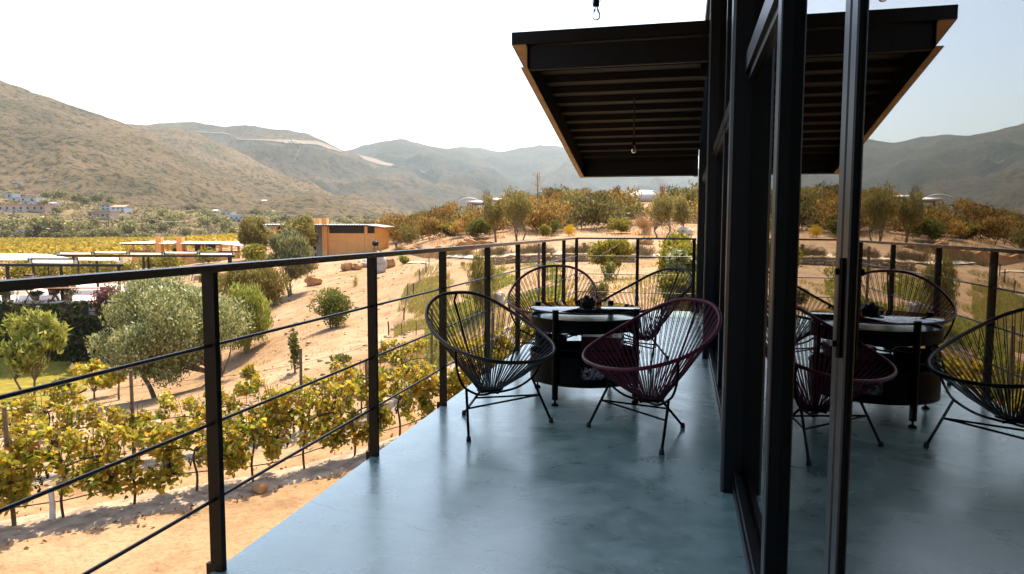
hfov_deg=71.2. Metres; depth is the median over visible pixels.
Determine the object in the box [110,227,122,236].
valley tree
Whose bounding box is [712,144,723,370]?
window pane
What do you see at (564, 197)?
chaparral shrub
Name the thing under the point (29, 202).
valley house
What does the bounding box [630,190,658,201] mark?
bubble tent
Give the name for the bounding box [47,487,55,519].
trunk guard
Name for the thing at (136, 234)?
valley tree
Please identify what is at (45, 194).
valley tree
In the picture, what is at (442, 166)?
saddle mountain
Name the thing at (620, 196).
chaparral shrub
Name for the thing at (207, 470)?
drip hose
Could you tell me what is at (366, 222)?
chaparral shrub
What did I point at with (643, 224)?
dry grass clump
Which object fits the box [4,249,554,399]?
trellis wire
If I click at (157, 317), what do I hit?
olive tree
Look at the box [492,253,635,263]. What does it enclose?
dry stone wall
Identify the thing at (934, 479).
window pane
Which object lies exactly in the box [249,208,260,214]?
valley tree
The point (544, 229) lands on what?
ragged bush
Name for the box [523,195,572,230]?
chaparral shrub
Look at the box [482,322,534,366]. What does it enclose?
grapevine
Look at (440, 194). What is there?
spur mountain
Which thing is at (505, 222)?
chaparral shrub
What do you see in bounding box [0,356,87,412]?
lawn
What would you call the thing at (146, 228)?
valley tree
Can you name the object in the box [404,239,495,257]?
earth bank
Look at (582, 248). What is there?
lavender clump
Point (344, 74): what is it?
sky
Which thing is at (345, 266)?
boulder
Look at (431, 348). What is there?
vineyard stake
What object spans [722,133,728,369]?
window pane
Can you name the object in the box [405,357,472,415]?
grapevine
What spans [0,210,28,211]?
valley house
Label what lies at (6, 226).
valley tree
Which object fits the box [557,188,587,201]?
chaparral shrub
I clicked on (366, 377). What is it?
vineyard stake
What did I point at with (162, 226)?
valley tree
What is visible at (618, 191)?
bare shrub
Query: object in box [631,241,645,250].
lavender clump
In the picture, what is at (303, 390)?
trellis wire
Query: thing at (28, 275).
wine barrel
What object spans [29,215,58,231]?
valley tree
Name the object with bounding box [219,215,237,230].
valley tree
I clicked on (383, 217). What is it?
chaparral shrub
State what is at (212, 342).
balcony railing
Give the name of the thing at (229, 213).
valley house
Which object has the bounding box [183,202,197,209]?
valley tree
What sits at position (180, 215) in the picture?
valley tree
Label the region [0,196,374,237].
valley brush
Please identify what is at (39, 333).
young locust
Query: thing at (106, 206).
valley house
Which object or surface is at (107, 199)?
valley tree
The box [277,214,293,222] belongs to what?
valley tree
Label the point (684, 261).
pale flowered shrub
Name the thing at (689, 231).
boulder
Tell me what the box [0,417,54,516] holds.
grapevine
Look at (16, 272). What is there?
terrace bush
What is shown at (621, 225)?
rounded bush
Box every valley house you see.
[0,193,20,197]
[0,204,54,212]
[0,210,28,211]
[8,197,44,201]
[21,201,37,203]
[86,211,94,216]
[94,210,120,218]
[100,204,113,209]
[111,205,132,212]
[220,212,235,214]
[229,215,248,217]
[230,218,241,222]
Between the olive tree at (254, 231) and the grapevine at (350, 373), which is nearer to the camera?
the grapevine at (350, 373)
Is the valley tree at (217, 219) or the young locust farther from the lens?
the valley tree at (217, 219)
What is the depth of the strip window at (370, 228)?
66.32 m
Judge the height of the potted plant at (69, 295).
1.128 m
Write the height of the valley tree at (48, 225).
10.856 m
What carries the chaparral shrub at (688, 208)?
on the ground at (182, 546)
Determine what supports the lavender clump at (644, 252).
on the ground at (182, 546)
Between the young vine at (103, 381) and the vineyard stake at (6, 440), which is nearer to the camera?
the vineyard stake at (6, 440)
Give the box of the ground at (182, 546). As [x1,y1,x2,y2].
[0,198,697,573]
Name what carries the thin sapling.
on the ground at (182, 546)
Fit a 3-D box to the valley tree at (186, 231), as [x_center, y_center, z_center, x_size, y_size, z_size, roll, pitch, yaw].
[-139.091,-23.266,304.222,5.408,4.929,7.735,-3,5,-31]
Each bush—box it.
[0,260,31,278]
[18,253,56,276]
[27,263,70,276]
[63,262,89,274]
[74,257,102,273]
[94,260,117,272]
[116,259,141,270]
[134,251,161,268]
[152,249,186,267]
[192,245,221,262]
[307,285,353,327]
[438,223,456,236]
[465,214,493,239]
[466,249,501,309]
[538,223,553,237]
[550,219,560,235]
[600,259,616,282]
[605,217,633,232]
[655,229,696,280]
[657,270,695,310]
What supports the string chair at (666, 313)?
on the balcony floor at (522, 486)
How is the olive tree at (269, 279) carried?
on the ground at (182, 546)
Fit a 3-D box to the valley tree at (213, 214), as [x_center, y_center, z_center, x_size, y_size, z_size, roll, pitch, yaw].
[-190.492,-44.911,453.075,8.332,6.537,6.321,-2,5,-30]
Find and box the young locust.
[0,306,73,405]
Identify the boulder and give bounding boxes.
[304,274,322,285]
[340,261,352,270]
[352,262,362,269]
[358,259,366,266]
[386,257,395,267]
[492,291,504,304]
[638,235,653,244]
[677,227,693,234]
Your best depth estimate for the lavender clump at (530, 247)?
36.66 m
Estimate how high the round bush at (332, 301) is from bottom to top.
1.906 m
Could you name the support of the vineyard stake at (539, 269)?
on the ground at (182, 546)
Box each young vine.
[49,377,77,400]
[66,357,125,398]
[108,363,128,399]
[239,364,258,384]
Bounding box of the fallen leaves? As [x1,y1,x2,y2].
[5,304,640,548]
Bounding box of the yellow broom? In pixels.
[562,223,577,235]
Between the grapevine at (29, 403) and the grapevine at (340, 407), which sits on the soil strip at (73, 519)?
the grapevine at (340, 407)
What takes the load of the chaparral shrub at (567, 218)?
on the ground at (182, 546)
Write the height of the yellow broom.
1.082 m
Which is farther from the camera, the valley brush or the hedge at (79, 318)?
the valley brush
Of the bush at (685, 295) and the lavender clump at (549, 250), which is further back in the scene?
the lavender clump at (549, 250)
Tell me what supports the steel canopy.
attached to the winery building at (860, 259)
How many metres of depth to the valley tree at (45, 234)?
286.99 m
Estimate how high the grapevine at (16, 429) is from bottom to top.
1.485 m
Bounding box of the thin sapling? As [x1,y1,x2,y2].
[287,327,302,372]
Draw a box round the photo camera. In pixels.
[577,295,592,306]
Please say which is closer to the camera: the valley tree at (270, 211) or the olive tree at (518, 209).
the olive tree at (518, 209)
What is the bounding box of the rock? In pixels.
[252,483,267,493]
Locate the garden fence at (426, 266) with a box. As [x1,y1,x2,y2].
[387,257,451,335]
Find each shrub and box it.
[197,272,222,282]
[225,278,275,353]
[238,243,268,261]
[362,219,372,223]
[373,212,408,224]
[384,214,416,236]
[389,219,423,243]
[398,223,420,243]
[411,209,425,218]
[412,213,447,240]
[417,215,442,239]
[421,205,448,220]
[434,200,459,219]
[447,217,465,236]
[449,204,482,232]
[453,207,504,239]
[464,204,482,210]
[478,211,509,232]
[481,188,491,206]
[501,185,532,204]
[511,200,553,228]
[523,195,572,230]
[535,196,559,207]
[540,184,571,198]
[541,188,559,197]
[549,188,582,202]
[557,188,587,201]
[558,194,576,209]
[558,210,576,227]
[559,197,593,225]
[568,190,622,228]
[580,187,591,196]
[585,189,612,201]
[587,237,633,279]
[588,280,609,298]
[592,198,617,204]
[600,195,649,219]
[602,203,624,224]
[607,185,642,206]
[612,185,621,194]
[641,203,672,223]
[659,247,696,277]
[663,184,688,197]
[670,180,697,218]
[672,195,696,222]
[687,199,697,222]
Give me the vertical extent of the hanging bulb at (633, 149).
0.664 m
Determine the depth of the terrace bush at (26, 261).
61.28 m
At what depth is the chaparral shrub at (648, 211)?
60.82 m
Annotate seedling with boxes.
[329,352,351,364]
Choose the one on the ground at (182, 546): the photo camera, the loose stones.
the loose stones
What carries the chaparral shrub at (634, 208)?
on the ground at (182, 546)
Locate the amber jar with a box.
[593,296,601,306]
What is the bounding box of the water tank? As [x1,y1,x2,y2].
[377,251,386,272]
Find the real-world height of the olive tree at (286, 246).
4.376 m
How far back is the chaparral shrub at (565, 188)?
82.39 m
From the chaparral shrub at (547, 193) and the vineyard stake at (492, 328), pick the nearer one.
the vineyard stake at (492, 328)
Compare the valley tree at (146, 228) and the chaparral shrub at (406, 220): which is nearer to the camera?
the chaparral shrub at (406, 220)
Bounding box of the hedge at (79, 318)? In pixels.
[0,298,122,363]
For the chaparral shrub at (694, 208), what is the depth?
61.45 m
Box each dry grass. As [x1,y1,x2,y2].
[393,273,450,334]
[429,213,696,246]
[499,262,661,339]
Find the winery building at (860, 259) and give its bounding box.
[695,0,1023,573]
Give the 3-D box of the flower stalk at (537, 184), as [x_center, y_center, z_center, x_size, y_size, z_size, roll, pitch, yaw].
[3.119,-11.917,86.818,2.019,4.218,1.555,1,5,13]
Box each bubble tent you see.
[458,198,500,209]
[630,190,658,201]
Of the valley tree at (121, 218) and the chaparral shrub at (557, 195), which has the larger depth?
the valley tree at (121, 218)
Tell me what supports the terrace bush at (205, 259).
on the ground at (182, 546)
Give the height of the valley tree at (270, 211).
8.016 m
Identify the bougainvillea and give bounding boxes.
[88,284,120,320]
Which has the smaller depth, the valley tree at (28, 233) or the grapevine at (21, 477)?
the grapevine at (21, 477)
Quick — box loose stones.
[221,247,415,413]
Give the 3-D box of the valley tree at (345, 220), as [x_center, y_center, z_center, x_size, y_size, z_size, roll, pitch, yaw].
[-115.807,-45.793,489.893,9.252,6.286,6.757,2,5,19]
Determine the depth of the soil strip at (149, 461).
13.99 m
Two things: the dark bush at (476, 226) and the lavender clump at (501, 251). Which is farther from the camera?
the dark bush at (476, 226)
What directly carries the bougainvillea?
on the terrace floor at (85, 295)
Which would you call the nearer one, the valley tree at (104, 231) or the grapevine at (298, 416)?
the grapevine at (298, 416)
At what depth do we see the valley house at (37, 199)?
455.91 m
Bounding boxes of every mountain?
[0,80,392,220]
[127,124,417,216]
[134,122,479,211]
[346,139,546,197]
[350,152,495,207]
[447,145,698,198]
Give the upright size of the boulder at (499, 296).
0.454 m
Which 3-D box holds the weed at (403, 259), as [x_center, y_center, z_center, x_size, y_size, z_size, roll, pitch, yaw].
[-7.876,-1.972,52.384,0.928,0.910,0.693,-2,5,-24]
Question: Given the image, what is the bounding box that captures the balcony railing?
[0,237,696,573]
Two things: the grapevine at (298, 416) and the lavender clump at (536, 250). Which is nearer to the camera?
the grapevine at (298, 416)
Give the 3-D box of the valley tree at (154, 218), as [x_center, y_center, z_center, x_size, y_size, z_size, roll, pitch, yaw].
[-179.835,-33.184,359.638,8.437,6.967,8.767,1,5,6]
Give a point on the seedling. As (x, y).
(347, 358)
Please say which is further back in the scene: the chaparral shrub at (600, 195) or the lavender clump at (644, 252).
the chaparral shrub at (600, 195)
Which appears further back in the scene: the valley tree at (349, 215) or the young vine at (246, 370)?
the valley tree at (349, 215)
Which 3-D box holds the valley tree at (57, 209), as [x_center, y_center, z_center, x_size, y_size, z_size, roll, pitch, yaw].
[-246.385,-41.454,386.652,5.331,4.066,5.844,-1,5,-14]
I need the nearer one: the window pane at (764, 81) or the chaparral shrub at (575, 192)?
the window pane at (764, 81)
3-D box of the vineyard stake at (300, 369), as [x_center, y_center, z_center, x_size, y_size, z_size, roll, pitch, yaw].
[-4.396,2.251,14.880,0.072,1.951,0.066,-1,4,-38]
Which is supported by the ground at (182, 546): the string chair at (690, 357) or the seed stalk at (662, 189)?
the seed stalk at (662, 189)
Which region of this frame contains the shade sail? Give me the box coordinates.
[0,253,79,274]
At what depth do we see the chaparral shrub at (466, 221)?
56.08 m
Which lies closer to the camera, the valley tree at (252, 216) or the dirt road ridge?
the valley tree at (252, 216)
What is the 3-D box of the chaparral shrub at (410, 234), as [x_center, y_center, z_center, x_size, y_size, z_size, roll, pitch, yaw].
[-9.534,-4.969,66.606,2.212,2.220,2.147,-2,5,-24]
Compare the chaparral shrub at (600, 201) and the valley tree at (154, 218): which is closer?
the chaparral shrub at (600, 201)
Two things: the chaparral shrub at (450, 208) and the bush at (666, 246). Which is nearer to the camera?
the bush at (666, 246)
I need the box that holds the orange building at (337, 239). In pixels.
[264,218,394,256]
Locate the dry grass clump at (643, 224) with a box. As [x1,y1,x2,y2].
[634,215,655,235]
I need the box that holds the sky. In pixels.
[0,0,705,168]
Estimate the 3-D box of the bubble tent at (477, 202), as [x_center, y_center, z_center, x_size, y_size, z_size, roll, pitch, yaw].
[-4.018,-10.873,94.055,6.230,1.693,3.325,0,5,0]
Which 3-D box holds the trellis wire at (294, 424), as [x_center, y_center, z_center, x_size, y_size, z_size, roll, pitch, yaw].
[-4.515,1.300,11.764,17.002,2.693,0.008,-3,6,-35]
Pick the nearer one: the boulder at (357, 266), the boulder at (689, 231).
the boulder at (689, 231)
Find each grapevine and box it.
[0,400,15,431]
[0,407,29,449]
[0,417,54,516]
[0,420,122,517]
[3,382,88,431]
[11,401,106,468]
[68,419,185,503]
[85,389,174,456]
[138,415,248,490]
[158,386,234,451]
[200,394,297,480]
[222,375,284,429]
[258,381,347,468]
[274,375,343,425]
[309,378,392,455]
[329,354,389,412]
[356,364,438,436]
[378,337,429,387]
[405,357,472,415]
[447,328,511,394]
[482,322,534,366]
[520,296,573,347]
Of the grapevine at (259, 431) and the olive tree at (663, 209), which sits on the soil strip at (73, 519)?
the grapevine at (259, 431)
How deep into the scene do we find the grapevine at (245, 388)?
14.32 m
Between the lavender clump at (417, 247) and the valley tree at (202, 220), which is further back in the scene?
the valley tree at (202, 220)
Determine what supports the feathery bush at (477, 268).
on the ground at (182, 546)
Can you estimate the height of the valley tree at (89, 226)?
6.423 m
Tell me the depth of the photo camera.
5.37 m
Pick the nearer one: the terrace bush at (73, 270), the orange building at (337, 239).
the terrace bush at (73, 270)
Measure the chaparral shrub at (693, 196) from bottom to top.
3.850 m
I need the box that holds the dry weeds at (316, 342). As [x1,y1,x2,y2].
[222,245,418,396]
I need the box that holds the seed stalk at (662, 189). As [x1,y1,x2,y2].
[659,184,665,194]
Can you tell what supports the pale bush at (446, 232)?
on the ground at (182, 546)
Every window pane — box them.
[702,182,705,307]
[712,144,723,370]
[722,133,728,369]
[742,27,777,551]
[775,0,845,573]
[841,0,1023,573]
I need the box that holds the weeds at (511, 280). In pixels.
[424,261,565,369]
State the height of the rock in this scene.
0.219 m
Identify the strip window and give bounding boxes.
[330,226,363,232]
[368,226,374,232]
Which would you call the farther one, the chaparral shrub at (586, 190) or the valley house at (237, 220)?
the valley house at (237, 220)
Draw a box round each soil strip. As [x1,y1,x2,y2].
[0,434,401,543]
[30,321,525,487]
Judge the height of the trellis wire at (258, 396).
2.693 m
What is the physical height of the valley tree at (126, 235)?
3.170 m
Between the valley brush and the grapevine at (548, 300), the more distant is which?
the valley brush
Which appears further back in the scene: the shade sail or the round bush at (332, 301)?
the shade sail
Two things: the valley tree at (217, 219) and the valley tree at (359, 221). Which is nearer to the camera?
the valley tree at (359, 221)
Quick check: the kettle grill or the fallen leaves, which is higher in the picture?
the kettle grill
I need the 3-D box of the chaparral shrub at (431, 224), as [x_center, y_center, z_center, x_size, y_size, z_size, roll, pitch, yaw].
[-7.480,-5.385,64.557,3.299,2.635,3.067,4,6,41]
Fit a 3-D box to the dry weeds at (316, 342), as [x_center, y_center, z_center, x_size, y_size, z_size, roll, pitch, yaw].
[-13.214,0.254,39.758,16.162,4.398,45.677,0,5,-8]
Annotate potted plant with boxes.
[0,291,10,300]
[28,290,45,300]
[54,285,80,299]
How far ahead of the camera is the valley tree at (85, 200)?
463.64 m
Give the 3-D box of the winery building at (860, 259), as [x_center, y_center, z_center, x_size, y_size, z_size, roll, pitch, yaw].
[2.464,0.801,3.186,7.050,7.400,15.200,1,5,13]
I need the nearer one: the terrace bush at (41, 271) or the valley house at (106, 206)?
the terrace bush at (41, 271)
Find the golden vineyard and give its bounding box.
[0,230,274,261]
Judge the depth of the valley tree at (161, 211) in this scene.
431.26 m
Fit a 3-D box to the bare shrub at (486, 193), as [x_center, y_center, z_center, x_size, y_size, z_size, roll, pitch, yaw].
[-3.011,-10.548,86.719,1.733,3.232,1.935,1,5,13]
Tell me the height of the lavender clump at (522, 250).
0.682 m
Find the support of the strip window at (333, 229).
in the orange building at (337, 239)
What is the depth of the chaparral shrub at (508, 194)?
74.68 m
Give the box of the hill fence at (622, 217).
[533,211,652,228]
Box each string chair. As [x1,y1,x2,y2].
[425,291,555,441]
[507,265,597,360]
[582,297,721,454]
[602,267,692,370]
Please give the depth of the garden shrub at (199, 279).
49.15 m
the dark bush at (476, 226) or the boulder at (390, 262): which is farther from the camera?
the dark bush at (476, 226)
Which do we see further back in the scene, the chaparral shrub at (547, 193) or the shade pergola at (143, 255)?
the chaparral shrub at (547, 193)
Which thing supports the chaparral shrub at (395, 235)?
on the ground at (182, 546)
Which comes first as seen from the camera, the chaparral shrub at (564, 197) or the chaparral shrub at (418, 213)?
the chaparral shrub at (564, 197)
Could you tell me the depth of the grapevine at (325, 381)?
15.02 m
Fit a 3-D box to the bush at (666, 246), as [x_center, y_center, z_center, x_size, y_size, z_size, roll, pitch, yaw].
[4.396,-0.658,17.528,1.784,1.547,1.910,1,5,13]
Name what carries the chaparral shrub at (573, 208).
on the ground at (182, 546)
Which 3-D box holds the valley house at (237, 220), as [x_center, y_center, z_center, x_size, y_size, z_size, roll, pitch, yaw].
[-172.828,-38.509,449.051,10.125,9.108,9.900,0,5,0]
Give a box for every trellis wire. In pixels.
[0,243,619,428]
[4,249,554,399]
[11,272,554,433]
[16,269,618,467]
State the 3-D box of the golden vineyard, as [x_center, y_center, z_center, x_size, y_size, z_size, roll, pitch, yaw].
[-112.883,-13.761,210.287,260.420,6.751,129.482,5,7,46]
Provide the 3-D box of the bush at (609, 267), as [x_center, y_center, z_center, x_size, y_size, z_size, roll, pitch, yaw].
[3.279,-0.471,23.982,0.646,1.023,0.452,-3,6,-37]
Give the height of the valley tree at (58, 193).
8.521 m
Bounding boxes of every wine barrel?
[23,274,33,289]
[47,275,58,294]
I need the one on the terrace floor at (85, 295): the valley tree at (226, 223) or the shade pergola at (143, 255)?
the shade pergola at (143, 255)
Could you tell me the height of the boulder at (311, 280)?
0.784 m
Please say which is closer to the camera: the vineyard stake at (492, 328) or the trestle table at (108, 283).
the vineyard stake at (492, 328)
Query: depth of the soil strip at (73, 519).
11.04 m
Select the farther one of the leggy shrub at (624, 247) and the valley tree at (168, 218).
the valley tree at (168, 218)
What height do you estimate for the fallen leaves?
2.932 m
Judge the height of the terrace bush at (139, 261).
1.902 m
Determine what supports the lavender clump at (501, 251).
on the ground at (182, 546)
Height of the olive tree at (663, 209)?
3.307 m
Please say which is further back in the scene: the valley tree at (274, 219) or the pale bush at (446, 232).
the valley tree at (274, 219)
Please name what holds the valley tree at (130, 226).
on the ground at (182, 546)
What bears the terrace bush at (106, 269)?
on the ground at (182, 546)
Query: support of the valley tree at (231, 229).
on the ground at (182, 546)
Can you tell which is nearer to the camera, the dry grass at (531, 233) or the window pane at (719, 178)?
the window pane at (719, 178)
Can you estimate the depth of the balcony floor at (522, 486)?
3.34 m
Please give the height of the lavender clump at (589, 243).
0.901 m
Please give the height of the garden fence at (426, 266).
2.364 m
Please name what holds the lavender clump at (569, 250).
on the ground at (182, 546)
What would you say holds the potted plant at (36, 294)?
on the terrace floor at (85, 295)
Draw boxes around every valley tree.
[0,213,21,227]
[0,222,21,235]
[0,229,13,236]
[17,216,42,233]
[19,226,32,237]
[27,220,47,235]
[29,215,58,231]
[34,214,68,235]
[37,231,52,237]
[39,199,49,203]
[40,191,51,197]
[50,189,67,198]
[51,207,61,212]
[51,215,80,232]
[52,228,70,237]
[61,227,76,236]
[69,192,83,200]
[69,220,87,231]
[75,193,90,204]
[75,230,89,236]
[81,221,94,231]
[83,225,99,237]
[85,215,100,227]
[89,194,101,202]
[95,192,104,201]
[97,226,112,237]
[105,195,114,202]
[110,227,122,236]
[114,216,125,221]
[115,219,141,236]
[120,218,137,230]
[120,234,133,236]
[132,230,149,236]
[137,222,158,232]
[143,214,161,224]
[152,220,171,231]
[156,208,170,215]
[163,209,185,218]
[163,213,179,230]
[178,227,190,235]
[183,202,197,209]
[195,212,212,224]
[198,208,211,215]
[205,211,216,219]
[213,214,226,223]
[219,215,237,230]
[225,224,239,233]
[246,214,260,222]
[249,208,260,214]
[267,207,275,214]
[269,215,279,222]
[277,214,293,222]
[336,216,349,223]
[345,212,354,218]
[354,218,367,223]
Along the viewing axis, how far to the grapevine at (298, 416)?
12.48 m
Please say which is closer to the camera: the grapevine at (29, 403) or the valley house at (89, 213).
the grapevine at (29, 403)
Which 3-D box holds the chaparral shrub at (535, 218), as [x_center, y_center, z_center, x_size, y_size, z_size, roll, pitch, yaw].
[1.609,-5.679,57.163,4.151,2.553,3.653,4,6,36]
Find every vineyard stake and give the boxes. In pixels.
[1,406,16,525]
[129,370,135,453]
[299,348,302,430]
[364,359,368,450]
[430,308,432,367]
[491,313,494,367]
[538,244,539,299]
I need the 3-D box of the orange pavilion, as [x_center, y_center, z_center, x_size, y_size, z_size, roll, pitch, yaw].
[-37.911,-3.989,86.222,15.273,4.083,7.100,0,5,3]
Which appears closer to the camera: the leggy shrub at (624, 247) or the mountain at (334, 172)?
the leggy shrub at (624, 247)
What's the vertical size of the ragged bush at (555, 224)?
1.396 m
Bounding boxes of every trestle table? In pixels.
[26,287,57,299]
[44,287,112,299]
[97,282,152,285]
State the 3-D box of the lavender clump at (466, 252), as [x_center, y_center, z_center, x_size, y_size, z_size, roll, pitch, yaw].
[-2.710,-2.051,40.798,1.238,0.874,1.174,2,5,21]
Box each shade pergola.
[0,257,122,299]
[57,252,234,268]
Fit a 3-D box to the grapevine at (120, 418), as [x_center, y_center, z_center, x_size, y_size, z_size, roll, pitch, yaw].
[-6.929,2.668,13.075,1.489,1.386,0.769,-3,6,-35]
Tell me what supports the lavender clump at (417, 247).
on the ground at (182, 546)
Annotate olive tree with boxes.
[83,265,255,397]
[218,256,292,304]
[236,215,274,248]
[266,225,316,296]
[278,213,319,246]
[482,194,506,242]
[502,191,534,240]
[649,191,675,237]
[667,194,695,226]
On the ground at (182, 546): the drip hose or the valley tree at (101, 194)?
the valley tree at (101, 194)
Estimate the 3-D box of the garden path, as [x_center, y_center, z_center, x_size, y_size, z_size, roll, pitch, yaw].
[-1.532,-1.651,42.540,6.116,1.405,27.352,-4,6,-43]
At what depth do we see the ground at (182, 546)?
20.22 m
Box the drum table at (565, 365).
[530,300,640,405]
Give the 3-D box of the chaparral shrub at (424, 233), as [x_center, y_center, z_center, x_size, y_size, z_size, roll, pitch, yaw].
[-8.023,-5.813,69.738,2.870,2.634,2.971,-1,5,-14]
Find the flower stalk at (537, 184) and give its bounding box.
[530,172,545,195]
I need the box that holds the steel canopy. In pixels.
[512,20,709,177]
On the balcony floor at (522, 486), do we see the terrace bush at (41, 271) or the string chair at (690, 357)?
the string chair at (690, 357)
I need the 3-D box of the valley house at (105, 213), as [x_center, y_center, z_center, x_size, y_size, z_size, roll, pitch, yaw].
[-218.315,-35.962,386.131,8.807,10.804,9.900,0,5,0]
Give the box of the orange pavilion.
[118,237,242,266]
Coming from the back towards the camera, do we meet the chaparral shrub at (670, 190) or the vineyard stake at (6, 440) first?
the chaparral shrub at (670, 190)
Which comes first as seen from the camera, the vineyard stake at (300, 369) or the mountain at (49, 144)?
the vineyard stake at (300, 369)
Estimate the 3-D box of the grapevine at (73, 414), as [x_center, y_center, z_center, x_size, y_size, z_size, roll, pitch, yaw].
[-7.887,2.720,12.499,1.500,1.381,0.750,-3,5,-30]
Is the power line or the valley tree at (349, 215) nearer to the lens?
the power line
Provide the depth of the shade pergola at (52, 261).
44.37 m
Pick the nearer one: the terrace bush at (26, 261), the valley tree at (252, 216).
the terrace bush at (26, 261)
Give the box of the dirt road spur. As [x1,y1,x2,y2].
[360,155,420,170]
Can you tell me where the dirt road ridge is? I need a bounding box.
[194,131,341,151]
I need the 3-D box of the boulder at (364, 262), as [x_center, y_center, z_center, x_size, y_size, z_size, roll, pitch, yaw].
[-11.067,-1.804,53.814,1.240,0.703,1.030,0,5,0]
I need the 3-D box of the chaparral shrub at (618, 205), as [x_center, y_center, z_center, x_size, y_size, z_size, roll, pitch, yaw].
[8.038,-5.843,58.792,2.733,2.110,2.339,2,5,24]
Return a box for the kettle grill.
[372,241,378,248]
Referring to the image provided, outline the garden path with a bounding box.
[407,251,659,262]
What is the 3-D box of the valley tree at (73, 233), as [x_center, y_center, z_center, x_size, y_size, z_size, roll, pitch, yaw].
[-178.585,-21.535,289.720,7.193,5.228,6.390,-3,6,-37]
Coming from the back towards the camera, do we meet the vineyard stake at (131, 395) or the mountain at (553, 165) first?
the mountain at (553, 165)
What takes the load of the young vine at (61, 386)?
on the ground at (182, 546)
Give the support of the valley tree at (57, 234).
on the ground at (182, 546)
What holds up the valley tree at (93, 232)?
on the ground at (182, 546)
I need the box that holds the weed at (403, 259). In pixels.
[399,255,410,263]
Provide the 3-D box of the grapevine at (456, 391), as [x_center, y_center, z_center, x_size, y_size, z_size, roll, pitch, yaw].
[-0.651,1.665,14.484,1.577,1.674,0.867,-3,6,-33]
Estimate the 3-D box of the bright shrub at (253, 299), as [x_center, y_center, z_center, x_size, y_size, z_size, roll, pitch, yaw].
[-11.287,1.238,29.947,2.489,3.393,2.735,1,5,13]
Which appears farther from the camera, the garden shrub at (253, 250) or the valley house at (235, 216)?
the valley house at (235, 216)
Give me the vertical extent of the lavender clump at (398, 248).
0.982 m
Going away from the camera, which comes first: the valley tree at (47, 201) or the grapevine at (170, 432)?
the grapevine at (170, 432)
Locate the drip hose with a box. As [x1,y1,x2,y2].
[16,418,423,507]
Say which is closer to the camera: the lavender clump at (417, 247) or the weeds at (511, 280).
the weeds at (511, 280)
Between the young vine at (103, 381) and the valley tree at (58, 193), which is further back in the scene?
the valley tree at (58, 193)
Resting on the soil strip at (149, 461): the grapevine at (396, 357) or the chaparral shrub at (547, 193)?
the grapevine at (396, 357)
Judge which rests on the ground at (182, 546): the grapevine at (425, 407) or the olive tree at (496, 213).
the olive tree at (496, 213)
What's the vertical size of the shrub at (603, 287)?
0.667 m
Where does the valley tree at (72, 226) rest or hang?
on the ground at (182, 546)
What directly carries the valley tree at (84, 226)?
on the ground at (182, 546)
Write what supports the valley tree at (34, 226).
on the ground at (182, 546)
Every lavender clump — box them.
[392,244,407,250]
[411,243,424,248]
[446,243,462,255]
[453,245,474,255]
[478,247,494,256]
[491,240,514,255]
[521,245,529,253]
[522,243,537,252]
[528,243,546,253]
[540,244,557,253]
[561,244,573,252]
[566,244,585,252]
[578,243,589,252]
[580,240,595,252]
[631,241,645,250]
[633,243,658,257]
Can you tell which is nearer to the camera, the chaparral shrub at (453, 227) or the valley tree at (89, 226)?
the chaparral shrub at (453, 227)
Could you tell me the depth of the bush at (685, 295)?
13.25 m
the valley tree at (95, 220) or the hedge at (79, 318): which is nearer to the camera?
the hedge at (79, 318)
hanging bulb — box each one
[592,0,600,20]
[631,98,635,152]
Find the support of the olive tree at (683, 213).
on the ground at (182, 546)
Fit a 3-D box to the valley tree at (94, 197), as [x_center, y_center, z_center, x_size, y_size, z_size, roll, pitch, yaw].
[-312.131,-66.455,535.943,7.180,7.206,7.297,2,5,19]
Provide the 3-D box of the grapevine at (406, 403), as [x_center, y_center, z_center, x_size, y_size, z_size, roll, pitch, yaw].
[-2.184,2.234,13.586,1.705,1.609,0.852,-3,6,-35]
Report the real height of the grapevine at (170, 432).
1.373 m
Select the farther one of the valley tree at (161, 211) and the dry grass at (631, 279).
the valley tree at (161, 211)
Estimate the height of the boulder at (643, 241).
0.570 m
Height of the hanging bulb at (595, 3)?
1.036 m
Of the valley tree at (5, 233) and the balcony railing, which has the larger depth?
the valley tree at (5, 233)
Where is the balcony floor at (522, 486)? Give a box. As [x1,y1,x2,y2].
[210,310,746,573]
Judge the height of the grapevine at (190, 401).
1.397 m
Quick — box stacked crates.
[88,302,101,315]
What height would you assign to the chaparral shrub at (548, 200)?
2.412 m
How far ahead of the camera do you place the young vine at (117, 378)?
26.72 m
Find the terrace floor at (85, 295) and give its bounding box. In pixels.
[0,281,200,302]
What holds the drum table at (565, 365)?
on the balcony floor at (522, 486)
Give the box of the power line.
[8,215,205,221]
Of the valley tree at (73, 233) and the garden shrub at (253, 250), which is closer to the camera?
the garden shrub at (253, 250)
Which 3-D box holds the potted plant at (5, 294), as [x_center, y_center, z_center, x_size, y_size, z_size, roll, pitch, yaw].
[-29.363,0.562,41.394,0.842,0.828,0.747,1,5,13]
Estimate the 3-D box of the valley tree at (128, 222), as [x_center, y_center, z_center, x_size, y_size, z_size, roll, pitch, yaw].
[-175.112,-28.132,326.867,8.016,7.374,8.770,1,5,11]

